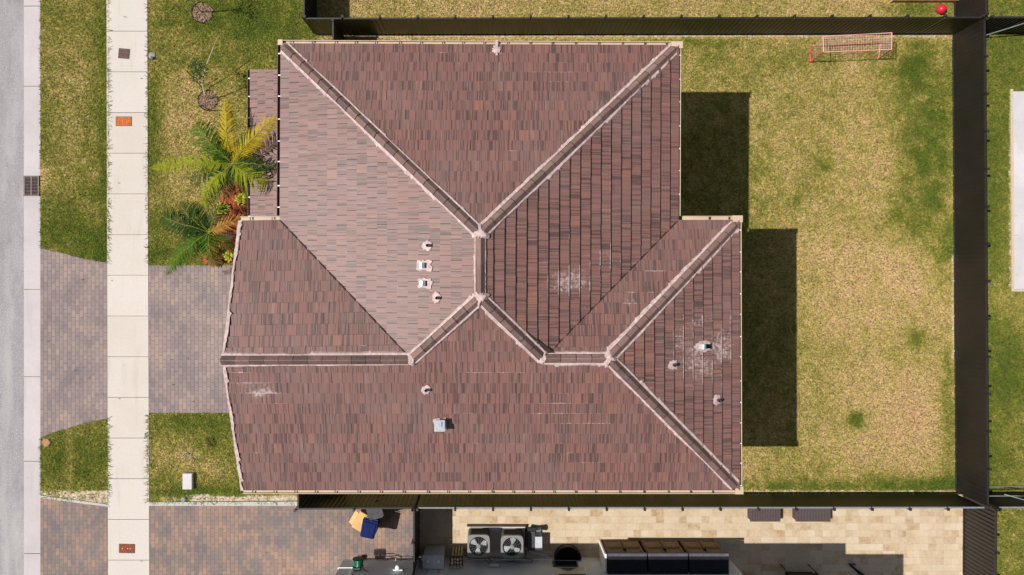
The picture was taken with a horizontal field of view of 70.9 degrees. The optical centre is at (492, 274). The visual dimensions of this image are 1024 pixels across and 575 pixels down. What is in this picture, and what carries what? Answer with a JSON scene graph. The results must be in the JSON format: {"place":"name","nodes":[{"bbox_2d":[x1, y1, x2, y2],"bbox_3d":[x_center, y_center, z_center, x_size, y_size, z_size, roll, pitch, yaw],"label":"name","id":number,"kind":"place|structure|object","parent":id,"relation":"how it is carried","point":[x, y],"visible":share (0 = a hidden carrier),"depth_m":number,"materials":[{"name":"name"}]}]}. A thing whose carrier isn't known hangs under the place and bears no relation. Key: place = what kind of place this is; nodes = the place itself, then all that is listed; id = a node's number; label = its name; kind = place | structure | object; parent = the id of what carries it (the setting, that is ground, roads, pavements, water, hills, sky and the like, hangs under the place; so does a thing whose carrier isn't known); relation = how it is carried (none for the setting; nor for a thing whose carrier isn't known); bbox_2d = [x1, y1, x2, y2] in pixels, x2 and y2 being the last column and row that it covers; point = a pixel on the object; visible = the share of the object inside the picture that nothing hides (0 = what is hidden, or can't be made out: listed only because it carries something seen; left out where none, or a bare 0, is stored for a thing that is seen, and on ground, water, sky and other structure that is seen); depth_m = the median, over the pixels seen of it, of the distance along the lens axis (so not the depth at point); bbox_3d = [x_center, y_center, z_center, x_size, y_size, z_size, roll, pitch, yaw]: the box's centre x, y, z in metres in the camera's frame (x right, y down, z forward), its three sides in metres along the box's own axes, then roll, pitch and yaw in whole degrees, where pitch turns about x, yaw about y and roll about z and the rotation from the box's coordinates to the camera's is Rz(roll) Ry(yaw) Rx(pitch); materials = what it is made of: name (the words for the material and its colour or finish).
{"place":"outdoors","nodes":[
{"label":"outdoors","id":0,"kind":"place"},
{"bbox_2d":[0,0,24,574],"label":"road","id":1,"kind":"structure","parent":0,"point":[12,289],"depth_m":27.18,"materials":[{"name":"grey asphalt"}]},
{"bbox_2d":[106,0,148,574],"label":"sidewalk","id":2,"kind":"structure","parent":0,"point":[128,377],"depth_m":27.12,"materials":[{"name":"concrete"}]},
{"bbox_2d":[116,116,131,125],"bbox_3d":[-13.915,-5.796,27.116,0.600,0.027,0.360,0,90,0],"label":"utility cover","id":3,"kind":"object","parent":2,"relation":"on","point":[123,120],"visible":1,"depth_m":27.11,"materials":[{"name":"metal"}]},
{"bbox_2d":[118,48,129,58],"bbox_3d":[-13.902,-8.349,27.116,0.420,0.027,0.380,5,90,0],"label":"utility cover","id":4,"kind":"object","parent":2,"relation":"on","point":[123,53],"visible":1,"depth_m":27.11,"materials":[{"name":"metal"}]},
{"bbox_2d":[119,544,134,552],"bbox_3d":[-13.794,10.309,27.114,0.600,0.030,0.350,1,90,0],"label":"utility cover","id":5,"kind":"object","parent":2,"relation":"on","point":[126,548],"visible":1,"depth_m":27.11,"materials":[{"name":"metal"}]},
{"bbox_2d":[148,265,234,412],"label":"driveway","id":6,"kind":"structure","parent":0,"point":[187,314],"depth_m":27.14,"materials":[{"name":"grey brick"}]},
{"bbox_2d":[148,0,315,264],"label":"front lawn","id":7,"kind":"structure","parent":0,"point":[243,99],"depth_m":27.15,"materials":[{"name":"green plant"}]},
{"bbox_2d":[149,52,155,59],"bbox_3d":[-12.850,-8.273,27.100,0.260,0.100,0.263,27,90,0],"label":"water meter","id":8,"kind":"object","parent":7,"relation":"on","point":[152,56],"visible":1,"depth_m":27.11,"materials":[{"name":"grey plastic"}]},
{"bbox_2d":[191,1,212,22],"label":"mulch ring","id":9,"kind":"object","parent":7,"relation":"on","point":[206,11],"visible":0.99,"depth_m":27.11,"materials":[{"name":"brown wood"}]},
{"bbox_2d":[198,90,217,110],"bbox_3d":[-10.757,-6.587,27.100,0.734,0.119,0.758,36,90,0],"label":"mulch ring","id":10,"kind":"object","parent":7,"relation":"on","point":[206,103],"visible":0.97,"depth_m":27.10,"materials":[{"name":"brown wood"}]},
{"bbox_2d":[188,57,209,98],"bbox_3d":[-10.398,-7.176,26.071,0.791,2.170,1.143,0,90,0],"label":"young tree","id":11,"kind":"object","parent":10,"relation":"on","point":[196,70],"visible":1,"depth_m":25.34,"materials":[{"name":"green plant"}]},
{"bbox_2d":[202,39,216,95],"bbox_3d":[-10.438,-7.603,26.383,0.252,1.581,1.961,31,90,0],"label":"young tree","id":12,"kind":"object","parent":7,"relation":"on","point":[204,71],"visible":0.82,"depth_m":26.46,"materials":[{"name":"brown plant"}]},
{"bbox_2d":[153,101,276,214],"bbox_3d":[-9.198,-3.856,25.026,4.843,4.350,3.611,0,90,0],"label":"palm tree","id":13,"kind":"object","parent":7,"relation":"on","point":[224,167],"visible":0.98,"depth_m":23.43,"materials":[{"name":"green plant"}]},
{"bbox_2d":[202,184,247,264],"bbox_3d":[-9.002,-1.936,27.169,3.969,0.062,3.001,0,90,0],"label":"mulch bed","id":14,"kind":"object","parent":7,"relation":"on","point":[235,229],"visible":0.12,"depth_m":27.14,"materials":[{"name":"brown wood"}]},
{"bbox_2d":[159,200,245,274],"bbox_3d":[-9.918,-1.300,25.695,3.332,3.016,2.664,0,90,0],"label":"palm tree","id":15,"kind":"object","parent":14,"relation":"on","point":[199,228],"visible":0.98,"depth_m":24.42,"materials":[{"name":"green plant"}]},
{"bbox_2d":[204,247,223,266],"bbox_3d":[-10.407,-0.665,26.980,0.768,0.379,0.775,-32,90,0],"label":"shrub","id":16,"kind":"object","parent":14,"relation":"on","point":[219,249],"visible":0.47,"depth_m":26.88,"materials":[{"name":"red plant"}]},
{"bbox_2d":[212,215,230,231],"bbox_3d":[-10.128,-1.956,26.982,0.764,0.376,0.802,0,90,0],"label":"shrub","id":17,"kind":"object","parent":14,"relation":"on","point":[224,222],"visible":0.35,"depth_m":26.86,"materials":[{"name":"red plant"}]},
{"bbox_2d":[216,202,229,213],"bbox_3d":[-10.104,-2.451,26.959,0.576,0.422,0.604,0,90,0],"label":"shrub","id":18,"kind":"object","parent":14,"relation":"on","point":[219,204],"visible":0.54,"depth_m":26.89,"materials":[{"name":"green plant"}]},
{"bbox_2d":[221,237,235,251],"bbox_3d":[-9.798,-1.185,26.980,0.784,0.380,0.714,24,90,0],"label":"shrub","id":19,"kind":"object","parent":14,"relation":"on","point":[226,244],"visible":0.56,"depth_m":26.85,"materials":[{"name":"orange plant"}]},
{"bbox_2d":[223,251,233,262],"bbox_3d":[-9.903,-0.722,27.009,0.459,0.323,0.542,36,90,0],"label":"shrub","id":20,"kind":"object","parent":14,"relation":"on","point":[227,257],"visible":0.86,"depth_m":26.93,"materials":[{"name":"yellow plant"}]},
{"bbox_2d":[226,179,244,198],"bbox_3d":[-9.623,-3.254,26.981,0.744,0.379,0.764,39,90,0],"label":"shrub","id":21,"kind":"object","parent":14,"relation":"on","point":[238,192],"visible":0.59,"depth_m":26.86,"materials":[{"name":"red plant"}]},
{"bbox_2d":[229,201,247,218],"bbox_3d":[-9.508,-2.403,26.982,0.714,0.377,0.803,42,90,0],"label":"shrub","id":22,"kind":"object","parent":14,"relation":"on","point":[237,209],"visible":0.9,"depth_m":26.86,"materials":[{"name":"red plant"}]},
{"bbox_2d":[234,192,247,205],"bbox_3d":[-9.360,-2.867,26.937,0.608,0.466,0.552,-44,90,0],"label":"shrub","id":23,"kind":"object","parent":14,"relation":"on","point":[242,197],"visible":0.94,"depth_m":26.80,"materials":[{"name":"yellow plant"}]},
{"bbox_2d":[301,0,316,33],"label":"fence","id":24,"kind":"object","parent":7,"relation":"on","point":[309,8],"visible":0.76,"depth_m":26.24,"materials":[{"name":"brown metal"}]},
{"bbox_2d":[149,506,412,574],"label":"neighbour driveway","id":25,"kind":"structure","parent":0,"point":[287,540],"depth_m":27.14,"materials":[{"name":"brown brick"}]},
{"bbox_2d":[349,509,367,531],"bbox_3d":[-4.888,8.985,26.712,0.606,0.856,0.660,30,90,0],"label":"cardboard box","id":26,"kind":"object","parent":25,"relation":"on","point":[356,520],"visible":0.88,"depth_m":26.28,"materials":[{"name":"brown cardboard"}]},
{"bbox_2d":[360,517,380,538],"bbox_3d":[-4.499,9.186,26.622,0.560,1.035,0.760,12,90,0],"label":"recycling bin","id":27,"kind":"object","parent":25,"relation":"on","point":[369,528],"visible":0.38,"depth_m":26.11,"materials":[{"name":"blue plastic"}]},
{"bbox_2d":[366,500,384,519],"bbox_3d":[-4.311,8.552,26.652,0.560,0.975,0.670,-15,90,0],"label":"trash bin","id":28,"kind":"object","parent":25,"relation":"on","point":[375,513],"visible":0.38,"depth_m":26.16,"materials":[{"name":"grey plastic"}]},
{"bbox_2d":[25,0,1023,574],"bbox_3d":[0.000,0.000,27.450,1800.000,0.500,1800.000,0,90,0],"label":"ground","id":29,"kind":"structure","parent":0,"point":[147,275],"depth_m":27.20,"materials":[{"name":"green plant"}]},
{"bbox_2d":[24,0,40,574],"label":"gutter kerb","id":30,"kind":"structure","parent":29,"relation":"on","point":[32,206],"depth_m":27.16,"materials":[{"name":"concrete"}]},
{"bbox_2d":[23,176,38,195],"bbox_3d":[-17.424,-3.364,27.180,0.590,0.060,0.780,0,90,0],"label":"storm drain","id":31,"kind":"object","parent":30,"relation":"in","point":[30,185],"visible":1,"depth_m":27.16,"materials":[{"name":"metal"}]},
{"bbox_2d":[40,498,107,574],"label":"neighbour driveway apron","id":32,"kind":"object","parent":29,"relation":"on","point":[73,538],"visible":1,"depth_m":27.14,"materials":[{"name":"brown brick"}]},
{"bbox_2d":[40,495,107,506],"bbox_3d":[-15.793,8.531,27.172,2.590,0.095,0.098,8,90,0],"label":"apron edging","id":33,"kind":"object","parent":29,"relation":"on","point":[77,501],"visible":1,"depth_m":27.12,"materials":[{"name":"concrete"}]},
{"bbox_2d":[40,248,108,437],"bbox_3d":[-15.795,2.565,27.180,2.551,0.080,7.163,0,90,0],"label":"driveway apron","id":34,"kind":"object","parent":29,"relation":"on","point":[73,319],"visible":1,"depth_m":27.14,"materials":[{"name":"grey brick"}]},
{"bbox_2d":[41,0,107,262],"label":"front verge","id":35,"kind":"structure","parent":29,"relation":"on","point":[48,17],"depth_m":27.15,"materials":[{"name":"green plant"}]},
{"bbox_2d":[41,419,107,503],"bbox_3d":[-15.793,7.030,27.150,2.556,0.001,3.218,0,90,0],"label":"front verge corner","id":36,"kind":"object","parent":29,"relation":"on","point":[87,496],"visible":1,"depth_m":27.15,"materials":[{"name":"green plant"}]},
{"bbox_2d":[42,438,50,446],"bbox_3d":[-16.831,6.316,27.130,0.360,0.080,0.312,0,90,0],"label":"stone","id":37,"kind":"object","parent":36,"relation":"on","point":[46,442],"visible":1,"depth_m":27.09,"materials":[{"name":"stone"}]},
{"bbox_2d":[183,472,193,489],"bbox_3d":[-11.458,7.744,27.054,0.360,0.192,0.610,0,90,0],"label":"utility box","id":38,"kind":"object","parent":29,"relation":"on","point":[188,480],"visible":1,"depth_m":26.96,"materials":[{"name":"plastic"}]},
{"bbox_2d":[149,413,296,501],"bbox_3d":[-9.871,6.885,27.150,6.190,0.001,3.344,0,90,0],"label":"front lawn corner","id":39,"kind":"object","parent":29,"relation":"on","point":[261,497],"visible":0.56,"depth_m":27.15,"materials":[{"name":"green plant"}]},
{"bbox_2d":[178,446,202,462],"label":"dry twigs","id":40,"kind":"object","parent":39,"relation":"on","point":[189,455],"visible":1,"depth_m":27.08,"materials":[{"name":"brown plant"}]},
{"bbox_2d":[204,436,214,446],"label":"weed","id":41,"kind":"object","parent":39,"relation":"on","point":[209,443],"visible":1,"depth_m":27.09,"materials":[{"name":"green plant"}]},
{"bbox_2d":[296,494,309,508],"bbox_3d":[-6.873,7.865,26.253,0.085,1.895,0.714,0,90,0],"label":"fence","id":42,"kind":"object","parent":39,"relation":"on","point":[301,498],"visible":0.37,"depth_m":25.72,"materials":[{"name":"brown metal"}]},
{"bbox_2d":[149,501,296,505],"bbox_3d":[-7.872,8.611,27.170,10.178,0.100,0.186,0,90,0],"label":"concrete edging","id":43,"kind":"object","parent":29,"relation":"on","point":[248,503],"visible":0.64,"depth_m":27.12,"materials":[{"name":"grey concrete"}]},
{"bbox_2d":[411,495,419,574],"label":"fence","id":44,"kind":"object","parent":29,"relation":"on","point":[415,542],"visible":0.92,"depth_m":26.12,"materials":[{"name":"brown metal"}]},
{"bbox_2d":[28,5,947,567],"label":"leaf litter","id":45,"kind":"object","parent":29,"relation":"on","point":[752,307],"visible":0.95,"depth_m":27.09,"materials":[{"name":"brown plant"}]},
{"bbox_2d":[335,557,742,574],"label":"neighbour house","id":46,"kind":"structure","parent":29,"relation":"on","point":[536,566],"depth_m":26.19,"materials":[{"name":"grey paint"}]},
{"bbox_2d":[352,556,368,571],"bbox_3d":[-4.781,10.520,26.041,0.662,0.717,0.400,0,90,0],"label":"hose reel","id":47,"kind":"object","parent":46,"relation":"attached to","point":[357,565],"visible":1,"depth_m":26.05,"materials":[{"name":"green plastic"}]},
{"bbox_2d":[377,557,409,561],"bbox_3d":[-3.707,10.632,26.860,1.267,0.314,0.177,0,90,0],"label":"pipe","id":48,"kind":"object","parent":46,"relation":"attached to","point":[392,557],"visible":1,"depth_m":26.84,"materials":[{"name":"metal"}]},
{"bbox_2d":[393,565,403,571],"bbox_3d":[-3.436,10.596,26.095,0.340,0.450,0.248,0,90,0],"label":"wall lamp","id":49,"kind":"object","parent":46,"relation":"attached to","point":[397,568],"visible":1,"depth_m":25.98,"materials":[{"name":"grey paint"}]},
{"bbox_2d":[423,545,444,574],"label":"meter cabinet","id":50,"kind":"object","parent":46,"relation":"attached to","point":[433,556],"visible":1,"depth_m":26.00,"materials":[{"name":"grey metal"}]},
{"bbox_2d":[552,561,577,566],"bbox_3d":[2.662,10.628,26.460,0.920,0.480,0.040,0,90,0],"label":"window frame","id":51,"kind":"structure","parent":46,"relation":"in","point":[552,561],"depth_m":26.22,"materials":[{"name":"grey plastic"}]},
{"bbox_2d":[554,561,576,565],"bbox_3d":[2.662,10.620,26.460,0.823,0.400,0.055,0,90,0],"label":"window","id":52,"kind":"structure","parent":46,"relation":"in","point":[556,563],"depth_m":26.41,"materials":[{"name":"black glass"}]},
{"bbox_2d":[317,0,951,34],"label":"neighbour lawn above","id":53,"kind":"structure","parent":29,"relation":"on","point":[796,2],"depth_m":27.15,"materials":[{"name":"green plant"}]},
{"bbox_2d":[303,14,984,35],"bbox_3d":[5.324,-9.101,26.253,23.994,1.895,0.120,0,90,0],"label":"fence","id":54,"kind":"object","parent":53,"relation":"on","point":[568,25],"visible":0.95,"depth_m":26.18,"materials":[{"name":"brown wood"}]},
{"bbox_2d":[889,0,957,2],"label":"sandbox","id":55,"kind":"object","parent":53,"relation":"on","point":[922,1],"visible":1,"depth_m":27.01,"materials":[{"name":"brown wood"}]},
{"bbox_2d":[936,4,946,13],"bbox_3d":[16.826,-9.973,26.980,0.340,0.340,0.340,0,90,0],"label":"ball","id":56,"kind":"object","parent":53,"relation":"on","point":[941,9],"visible":1,"depth_m":26.88,"materials":[{"name":"red plastic"}]},
{"bbox_2d":[416,492,987,510],"bbox_3d":[7.357,8.242,26.253,20.122,1.895,0.132,0,90,0],"label":"fence","id":57,"kind":"object","parent":29,"relation":"on","point":[833,501],"visible":0.81,"depth_m":26.10,"materials":[{"name":"brown wood"}]},
{"bbox_2d":[954,0,1023,509],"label":"neighbour lawn beside","id":58,"kind":"structure","parent":29,"relation":"on","point":[1005,270],"depth_m":27.15,"materials":[{"name":"green plant"}]},
{"bbox_2d":[954,0,988,31],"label":"fence","id":59,"kind":"object","parent":58,"relation":"on","point":[970,8],"visible":0.72,"depth_m":26.22,"materials":[{"name":"brown metal"}]},
{"bbox_2d":[952,17,991,507],"bbox_3d":[17.444,-0.436,26.253,0.120,1.895,17.267,0,90,0],"label":"fence","id":60,"kind":"object","parent":58,"relation":"on","point":[970,243],"visible":1,"depth_m":26.20,"materials":[{"name":"brown wood"}]},
{"bbox_2d":[986,15,1023,35],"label":"fence","id":61,"kind":"object","parent":58,"relation":"on","point":[1004,25],"visible":0.7,"depth_m":26.21,"materials":[{"name":"brown metal"}]},
{"bbox_2d":[989,486,1023,510],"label":"fence","id":62,"kind":"object","parent":58,"relation":"on","point":[1007,499],"visible":0.72,"depth_m":26.24,"materials":[{"name":"brown metal"}]},
{"bbox_2d":[1010,89,1023,290],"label":"timber formwork","id":63,"kind":"object","parent":58,"relation":"on","point":[1012,215],"visible":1,"depth_m":27.09,"materials":[{"name":"beige wood"}]},
{"bbox_2d":[1013,91,1023,288],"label":"concrete slab","id":64,"kind":"structure","parent":58,"relation":"on","point":[1018,107],"depth_m":27.10,"materials":[{"name":"grey concrete"}]},
{"bbox_2d":[997,511,1023,574],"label":"neighbour lawn below","id":65,"kind":"structure","parent":29,"relation":"on","point":[1008,536],"depth_m":27.15,"materials":[{"name":"green plant"}]},
{"bbox_2d":[963,495,999,574],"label":"fence","id":66,"kind":"object","parent":65,"relation":"on","point":[980,552],"visible":0.91,"depth_m":26.22,"materials":[{"name":"brown metal"}]},
{"bbox_2d":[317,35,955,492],"bbox_3d":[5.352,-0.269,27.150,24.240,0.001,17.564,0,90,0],"label":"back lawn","id":67,"kind":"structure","parent":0,"point":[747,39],"depth_m":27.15,"materials":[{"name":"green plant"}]},
{"bbox_2d":[331,19,343,39],"bbox_3d":[-5.638,-8.579,26.253,0.085,1.895,0.884,0,90,0],"label":"fence","id":68,"kind":"object","parent":67,"relation":"on","point":[337,33],"visible":0.48,"depth_m":25.85,"materials":[{"name":"brown metal"}]},
{"bbox_2d":[293,494,418,511],"bbox_3d":[-4.888,8.266,26.253,4.247,1.895,0.120,0,90,0],"label":"fence","id":69,"kind":"object","parent":67,"relation":"on","point":[350,501],"visible":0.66,"depth_m":26.11,"materials":[{"name":"brown metal"}]},
{"bbox_2d":[220,39,742,493],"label":"house","id":70,"kind":"structure","parent":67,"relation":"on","point":[482,267],"depth_m":20.60,"materials":[{"name":"tile"}]},
{"bbox_2d":[809,32,891,61],"bbox_3d":[13.287,-8.398,26.566,2.733,1.165,0.653,-3,90,0],"label":"football goal","id":71,"kind":"object","parent":67,"relation":"on","point":[882,38],"visible":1,"depth_m":26.00,"materials":[{"name":"white metal"}]},
{"bbox_2d":[419,493,962,574],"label":"patio","id":72,"kind":"structure","parent":0,"point":[900,541],"depth_m":27.14,"materials":[{"name":"stone"}]},
{"bbox_2d":[450,547,462,568],"bbox_3d":[-1.327,10.411,26.546,0.480,1.191,0.380,0,90,0],"label":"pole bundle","id":73,"kind":"object","parent":72,"relation":"on","point":[456,560],"visible":1,"depth_m":26.18,"materials":[{"name":"brown wood"}]},
{"bbox_2d":[467,524,525,555],"bbox_3d":[0.145,9.970,27.070,2.226,0.150,1.162,0,90,0],"label":"equipment pad","id":74,"kind":"object","parent":72,"relation":"on","point":[495,539],"visible":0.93,"depth_m":27.02,"materials":[{"name":"concrete"}]},
{"bbox_2d":[467,527,489,556],"bbox_3d":[-0.520,9.885,26.605,0.820,0.830,0.820,0,90,0],"label":"air conditioner","id":75,"kind":"object","parent":74,"relation":"on","point":[478,541],"visible":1,"depth_m":26.29,"materials":[{"name":"metal"}]},
{"bbox_2d":[501,528,522,557],"bbox_3d":[0.702,9.910,26.605,0.820,0.830,0.820,0,90,0],"label":"air conditioner","id":76,"kind":"object","parent":74,"relation":"on","point":[511,542],"visible":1,"depth_m":26.28,"materials":[{"name":"metal"}]},
{"bbox_2d":[483,556,532,565],"bbox_3d":[0.509,10.434,26.511,1.972,0.801,0.290,0,90,0],"label":"cable","id":77,"kind":"object","parent":76,"relation":"attached to","point":[494,564],"visible":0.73,"depth_m":26.40,"materials":[{"name":"black rubber"}]},
{"bbox_2d":[523,546,549,559],"bbox_3d":[1.527,10.360,26.811,1.193,0.427,0.158,21,90,0],"label":"wall conduit","id":78,"kind":"object","parent":74,"relation":"on","point":[537,553],"depth_m":26.96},
{"bbox_2d":[527,527,541,549],"bbox_3d":[1.559,9.808,26.900,0.540,0.480,0.830,0,90,0],"label":"pump","id":79,"kind":"object","parent":72,"relation":"on","point":[534,538],"visible":1,"depth_m":26.70,"materials":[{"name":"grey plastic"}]},
{"bbox_2d":[554,544,581,559],"bbox_3d":[2.807,10.379,26.981,1.046,0.318,0.519,0,90,0],"label":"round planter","id":80,"kind":"object","parent":72,"relation":"on","point":[567,552],"visible":1,"depth_m":26.83,"materials":[{"name":"black plastic"}]},
{"bbox_2d":[599,539,606,571],"bbox_3d":[4.035,10.297,26.420,0.060,1.440,0.653,0,90,0],"label":"side board","id":81,"kind":"object","parent":72,"relation":"on","point":[602,555],"visible":1,"depth_m":26.26,"materials":[{"name":"grey paint"}]},
{"bbox_2d":[601,540,646,573],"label":"storage shed","id":82,"kind":"structure","parent":72,"relation":"on","point":[626,556],"depth_m":25.58,"materials":[{"name":"metal"}]},
{"bbox_2d":[602,540,624,551],"bbox_3d":[4.448,9.996,26.395,0.636,1.390,0.061,0,90,0],"label":"door","id":83,"kind":"structure","parent":82,"relation":"in","point":[610,545],"depth_m":26.46,"materials":[{"name":"brown wood"}]},
{"bbox_2d":[620,540,642,551],"bbox_3d":[5.123,9.996,26.395,0.636,1.390,0.061,0,90,0],"label":"door","id":84,"kind":"structure","parent":82,"relation":"in","point":[630,545],"depth_m":26.53,"materials":[{"name":"brown wood"}]},
{"bbox_2d":[640,540,687,573],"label":"storage shed","id":85,"kind":"structure","parent":72,"relation":"on","point":[667,556],"depth_m":25.58,"materials":[{"name":"metal"}]},
{"bbox_2d":[641,540,664,553],"bbox_3d":[5.893,9.996,26.395,0.648,1.390,0.061,0,90,0],"label":"door","id":86,"kind":"structure","parent":85,"relation":"in","point":[649,545],"depth_m":26.46,"materials":[{"name":"brown wood"}]},
{"bbox_2d":[659,540,683,551],"bbox_3d":[6.581,9.996,26.395,0.648,1.390,0.061,0,90,0],"label":"door","id":87,"kind":"structure","parent":85,"relation":"in","point":[670,545],"depth_m":26.52,"materials":[{"name":"brown wood"}]},
{"bbox_2d":[678,540,728,573],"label":"storage shed","id":88,"kind":"structure","parent":72,"relation":"on","point":[708,556],"depth_m":25.58,"materials":[{"name":"metal"}]},
{"bbox_2d":[680,540,704,553],"bbox_3d":[7.354,9.996,26.395,0.642,1.390,0.061,0,90,0],"label":"door","id":89,"kind":"structure","parent":88,"relation":"in","point":[689,545],"depth_m":26.44,"materials":[{"name":"brown wood"}]},
{"bbox_2d":[698,540,723,551],"bbox_3d":[8.036,9.996,26.395,0.642,1.390,0.061,0,90,0],"label":"door","id":90,"kind":"structure","parent":88,"relation":"in","point":[710,545],"depth_m":26.56,"materials":[{"name":"brown wood"}]},
{"bbox_2d":[747,509,779,521],"bbox_3d":[10.152,8.837,26.965,1.125,0.350,0.700,0,90,0],"label":"deck box","id":91,"kind":"object","parent":72,"relation":"on","point":[765,515],"visible":0.66,"depth_m":26.79,"materials":[{"name":"plastic"}]},
{"bbox_2d":[780,564,818,574],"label":"patio chair","id":92,"kind":"object","parent":72,"relation":"on","point":[799,573],"visible":1,"depth_m":26.38,"materials":[{"name":"black metal"}]},
{"bbox_2d":[792,509,830,521],"bbox_3d":[11.930,8.837,26.965,1.295,0.350,0.700,0,90,0],"label":"deck box","id":93,"kind":"object","parent":72,"relation":"on","point":[811,515],"visible":0.62,"depth_m":26.79,"materials":[{"name":"plastic"}]},
{"bbox_2d":[848,563,863,574],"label":"folded umbrella","id":94,"kind":"object","parent":72,"relation":"on","point":[855,569],"visible":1,"depth_m":26.99,"materials":[{"name":"black fabric"}]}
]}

